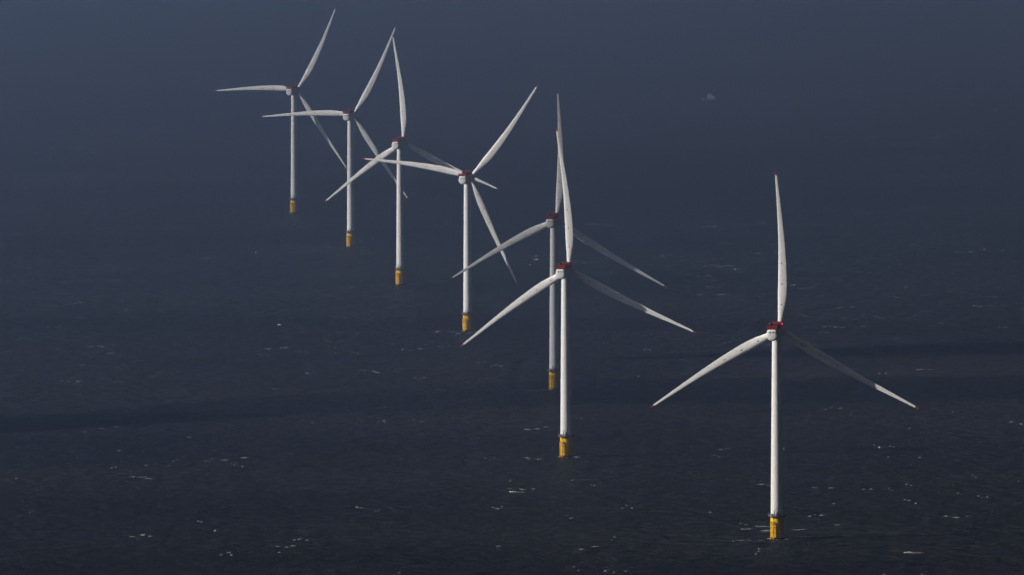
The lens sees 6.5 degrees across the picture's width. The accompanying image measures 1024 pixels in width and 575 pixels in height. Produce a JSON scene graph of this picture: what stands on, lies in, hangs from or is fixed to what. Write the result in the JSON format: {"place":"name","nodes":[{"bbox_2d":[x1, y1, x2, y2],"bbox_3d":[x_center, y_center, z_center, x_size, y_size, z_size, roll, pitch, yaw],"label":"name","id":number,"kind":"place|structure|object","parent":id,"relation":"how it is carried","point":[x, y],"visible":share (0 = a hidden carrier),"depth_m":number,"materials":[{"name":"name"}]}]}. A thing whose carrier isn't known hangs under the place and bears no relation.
{"place":"outdoors","nodes":[
{"label":"outdoors","id":0,"kind":"place"},
{"bbox_2d":[0,0,1023,574],"bbox_3d":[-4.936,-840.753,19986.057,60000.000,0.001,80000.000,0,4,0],"label":"sea","id":1,"kind":"structure","parent":0,"point":[172,394],"depth_m":6276.06,"materials":[{"name":"liquid"}]},
{"bbox_2d":[215,7,346,212],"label":"wind turbine","id":2,"kind":"object","parent":1,"relation":"in","point":[292,90],"visible":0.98,"depth_m":7302.09,"materials":[{"name":"metal"}]},
{"bbox_2d":[261,26,407,246],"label":"wind turbine","id":3,"kind":"object","parent":1,"relation":"in","point":[349,115],"visible":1,"depth_m":6812.44,"materials":[{"name":"metal"}]},
{"bbox_2d":[325,34,498,284],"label":"wind turbine","id":4,"kind":"object","parent":1,"relation":"in","point":[399,143],"visible":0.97,"depth_m":6334.85,"materials":[{"name":"metal"}]},
{"bbox_2d":[362,85,537,330],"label":"wind turbine","id":5,"kind":"object","parent":1,"relation":"in","point":[466,178],"visible":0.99,"depth_m":5835.03,"materials":[{"name":"metal"}]},
{"bbox_2d":[8,0,1013,552],"bbox_3d":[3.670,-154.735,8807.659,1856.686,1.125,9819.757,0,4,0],"label":"sea foam","id":6,"kind":"object","parent":1,"relation":"on","point":[372,238],"visible":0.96,"depth_m":6743.43,"materials":[{"name":"white"}]},
{"bbox_2d":[450,91,666,389],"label":"wind turbine","id":7,"kind":"object","parent":1,"relation":"in","point":[553,221],"visible":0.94,"depth_m":5309.82,"materials":[{"name":"metal"}]},
{"bbox_2d":[461,127,695,456],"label":"wind turbine","id":8,"kind":"object","parent":1,"relation":"in","point":[565,271],"visible":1,"depth_m":4811.17,"materials":[{"name":"metal"}]},
{"bbox_2d":[701,89,721,100],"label":"work boat","id":9,"kind":"object","parent":1,"relation":"on","point":[710,97],"visible":1,"depth_m":9503.40,"materials":[{"name":"paint"}]},
{"bbox_2d":[651,171,918,539],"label":"wind turbine","id":10,"kind":"object","parent":1,"relation":"in","point":[776,332],"visible":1,"depth_m":4312.42,"materials":[{"name":"white metal"}]}
]}

